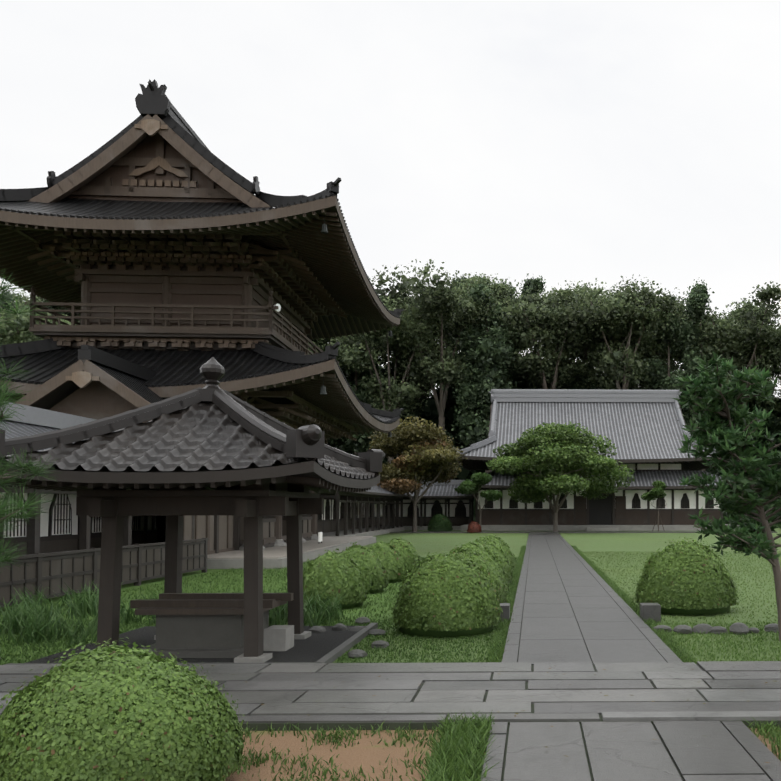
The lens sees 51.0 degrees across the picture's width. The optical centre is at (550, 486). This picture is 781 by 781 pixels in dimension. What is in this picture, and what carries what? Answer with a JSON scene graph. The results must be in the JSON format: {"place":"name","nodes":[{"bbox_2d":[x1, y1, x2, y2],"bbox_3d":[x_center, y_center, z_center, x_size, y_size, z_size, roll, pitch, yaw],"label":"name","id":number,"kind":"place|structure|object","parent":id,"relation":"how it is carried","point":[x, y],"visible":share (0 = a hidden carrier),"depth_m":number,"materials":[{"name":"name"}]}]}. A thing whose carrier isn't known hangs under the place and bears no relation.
{"place":"outdoors","nodes":[
{"label":"outdoors","id":0,"kind":"place"},
{"bbox_2d":[0,661,780,730],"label":"cross pavement","id":1,"kind":"structure","parent":0,"point":[684,691],"depth_m":7.74,"materials":[{"name":"stone"}]},
{"bbox_2d":[8,664,775,762],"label":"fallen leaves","id":2,"kind":"object","parent":1,"relation":"on","point":[461,716],"visible":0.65,"depth_m":7.54,"materials":[{"name":"brown plant"}]},
{"bbox_2d":[0,524,780,780],"bbox_3d":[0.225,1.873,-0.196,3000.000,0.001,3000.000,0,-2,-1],"label":"ground","id":3,"kind":"structure","parent":0,"point":[366,753],"depth_m":12.74,"materials":[{"name":"green plant"}]},
{"bbox_2d":[0,269,57,585],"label":"pine","id":4,"kind":"object","parent":3,"relation":"on","point":[34,473],"depth_m":6.74,"materials":[{"name":"green plant"}]},
{"bbox_2d":[0,401,165,560],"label":"corridor","id":5,"kind":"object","parent":3,"relation":"on","point":[62,527],"visible":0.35,"depth_m":19.97,"materials":[{"name":"white paint"}]},
{"bbox_2d":[0,538,208,606],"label":"wooden fence","id":6,"kind":"object","parent":3,"relation":"on","point":[72,571],"visible":0.73,"depth_m":16.62,"materials":[{"name":"brown wood"}]},
{"bbox_2d":[0,637,251,780],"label":"bush","id":7,"kind":"object","parent":3,"relation":"on","point":[69,699],"depth_m":4.83,"materials":[{"name":"green plant"}]},
{"bbox_2d":[90,515,239,552],"bbox_3d":[-12.499,1.103,25.783,2.900,2.900,6.100,0,-2,-1],"label":"corridor","id":8,"kind":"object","parent":3,"relation":"on","point":[144,529],"visible":0.19,"depth_m":26.62,"materials":[{"name":"brown wood"}]},
{"bbox_2d":[4,623,377,664],"bbox_3d":[-4.480,2.119,10.709,3.630,0.080,3.300,0,-2,-1],"label":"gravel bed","id":9,"kind":"object","parent":3,"relation":"on","point":[328,645],"visible":0.43,"depth_m":10.34,"materials":[{"name":"grey gravel"}]},
{"bbox_2d":[0,357,384,662],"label":"pavilion","id":10,"kind":"structure","parent":9,"relation":"on","point":[253,494],"depth_m":9.50,"materials":[{"name":"brown wood"}]},
{"bbox_2d":[0,402,378,478],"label":"well pavilion roof tiles","id":11,"kind":"object","parent":10,"relation":"on","point":[208,435],"visible":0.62,"depth_m":9.15,"materials":[{"name":"grey tile"}]},
{"bbox_2d":[130,593,293,657],"bbox_3d":[-4.349,1.796,10.420,1.900,0.710,1.450,0,-2,-1],"label":"basin","id":12,"kind":"object","parent":9,"relation":"on","point":[199,625],"visible":0.85,"depth_m":9.90,"materials":[{"name":"grey stone"}]},
{"bbox_2d":[0,79,403,568],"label":"temple gate","id":13,"kind":"structure","parent":3,"relation":"on","point":[161,248],"depth_m":28.43,"materials":[{"name":"brown wood"}]},
{"bbox_2d":[303,548,369,608],"bbox_3d":[-4.136,1.710,15.047,1.364,1.087,1.424,0,-2,-1],"label":"bush","id":14,"kind":"object","parent":3,"relation":"on","point":[334,573],"depth_m":14.62,"materials":[{"name":"green plant"}]},
{"bbox_2d":[317,484,412,535],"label":"corridor","id":15,"kind":"structure","parent":3,"relation":"on","point":[349,513],"depth_m":52.66,"materials":[{"name":"brown wood"}]},
{"bbox_2d":[343,542,389,592],"bbox_3d":[-4.280,1.769,17.618,1.391,1.105,1.410,0,-2,-1],"label":"bush","id":16,"kind":"object","parent":3,"relation":"on","point":[372,568],"depth_m":17.30,"materials":[{"name":"green plant"}]},
{"bbox_2d":[369,541,406,582],"bbox_3d":[-4.274,1.863,20.138,1.352,1.050,1.368,0,-2,-1],"label":"bush","id":17,"kind":"object","parent":3,"relation":"on","point":[394,563],"depth_m":19.78,"materials":[{"name":"green plant"}]},
{"bbox_2d":[0,617,777,658],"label":"garden rocks","id":18,"kind":"object","parent":3,"relation":"on","point":[737,628],"visible":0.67,"depth_m":11.79,"materials":[{"name":"stone"}]},
{"bbox_2d":[0,259,780,524],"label":"forest","id":19,"kind":"object","parent":3,"relation":"on","point":[477,372],"depth_m":85.32,"materials":[{"name":"green plant"}]},
{"bbox_2d":[0,545,780,780],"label":"grass","id":20,"kind":"structure","parent":3,"relation":"on","point":[459,749],"depth_m":11.07,"materials":[{"name":"green plant"}]},
{"bbox_2d":[388,537,420,571],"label":"bush","id":21,"kind":"object","parent":3,"relation":"on","point":[410,555],"depth_m":22.30,"materials":[{"name":"green plant"}]},
{"bbox_2d":[374,480,474,529],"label":"corridor","id":22,"kind":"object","parent":3,"relation":"on","point":[452,504],"visible":0.29,"depth_m":68.69,"materials":[{"name":"grey wood"}]},
{"bbox_2d":[427,514,452,531],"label":"shrub","id":23,"kind":"object","parent":3,"relation":"on","point":[437,524],"depth_m":60.51,"materials":[{"name":"green plant"}]},
{"bbox_2d":[388,551,502,636],"bbox_3d":[-1.589,1.559,12.111,1.720,1.230,1.779,0,-2,-1],"label":"bush","id":24,"kind":"object","parent":3,"relation":"on","point":[466,583],"depth_m":11.54,"materials":[{"name":"green plant"}]},
{"bbox_2d":[447,543,510,602],"bbox_3d":[-1.539,1.637,14.530,1.624,1.203,1.606,0,-2,-1],"label":"bush","id":25,"kind":"object","parent":3,"relation":"on","point":[489,567],"visible":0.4,"depth_m":14.31,"materials":[{"name":"green plant"}]},
{"bbox_2d":[461,541,508,591],"bbox_3d":[-1.647,1.722,16.795,1.568,1.152,1.586,0,-2,-1],"label":"bush","id":26,"kind":"object","parent":3,"relation":"on","point":[485,551],"visible":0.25,"depth_m":16.66,"materials":[{"name":"green plant"}]},
{"bbox_2d":[460,538,512,582],"bbox_3d":[-1.663,1.796,18.970,1.558,1.118,1.586,0,-2,-1],"label":"bush","id":27,"kind":"object","parent":3,"relation":"on","point":[498,552],"visible":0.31,"depth_m":18.77,"materials":[{"name":"green plant"}]},
{"bbox_2d":[476,536,513,574],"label":"bush","id":28,"kind":"object","parent":3,"relation":"on","point":[491,542],"visible":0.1,"depth_m":21.00,"materials":[{"name":"green plant"}]},
{"bbox_2d":[483,534,515,568],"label":"bush","id":29,"kind":"object","parent":3,"relation":"on","point":[505,546],"visible":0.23,"depth_m":23.03,"materials":[{"name":"green plant"}]},
{"bbox_2d":[453,389,739,530],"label":"temple hall","id":30,"kind":"structure","parent":3,"relation":"on","point":[642,430],"depth_m":66.04,"materials":[{"name":"grey tile"}]},
{"bbox_2d":[641,480,666,512],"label":"sapling tree","id":31,"kind":"object","parent":3,"relation":"on","point":[659,486],"depth_m":61.91,"materials":[{"name":"green plant"}]},
{"bbox_2d":[652,513,664,530],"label":"tree support stakes","id":32,"kind":"object","parent":3,"relation":"on","point":[658,515],"visible":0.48,"depth_m":62.02,"materials":[{"name":"brown wood"}]},
{"bbox_2d":[631,537,740,614],"bbox_3d":[2.463,1.560,14.476,1.980,1.348,1.854,0,-2,-1],"label":"bush","id":33,"kind":"object","parent":3,"relation":"on","point":[685,582],"depth_m":13.89,"materials":[{"name":"green plant"}]},
{"bbox_2d":[673,350,780,640],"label":"evergreen","id":34,"kind":"object","parent":3,"relation":"on","point":[729,440],"depth_m":11.07,"materials":[{"name":"green plant"}]},
{"bbox_2d":[0,0,780,397],"label":"sky","id":35,"kind":"structure","parent":0,"point":[558,141],"materials":[{"name":"white"}]},
{"bbox_2d":[368,416,467,531],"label":"bronze maple","id":36,"kind":"object","parent":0,"point":[429,443],"depth_m":59.01,"materials":[{"name":"brown plant"}]},
{"bbox_2d":[390,531,777,664],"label":"path","id":37,"kind":"structure","parent":0,"point":[570,605],"depth_m":13.08,"materials":[{"name":"stone"}]},
{"bbox_2d":[467,521,481,532],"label":"shrub","id":38,"kind":"object","parent":37,"relation":"on","point":[474,526],"depth_m":58.83,"materials":[{"name":"red plant"}]},
{"bbox_2d":[454,472,502,531],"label":"tree","id":39,"kind":"object","parent":37,"relation":"on","point":[475,483],"depth_m":59.93,"materials":[{"name":"green plant"}]},
{"bbox_2d":[486,421,634,531],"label":"green maple","id":40,"kind":"object","parent":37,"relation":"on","point":[567,448],"depth_m":58.25,"materials":[{"name":"green plant"}]},
{"bbox_2d":[481,721,780,780],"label":"path","id":41,"kind":"structure","parent":0,"point":[677,751],"depth_m":5.86,"materials":[{"name":"stone"}]}
]}

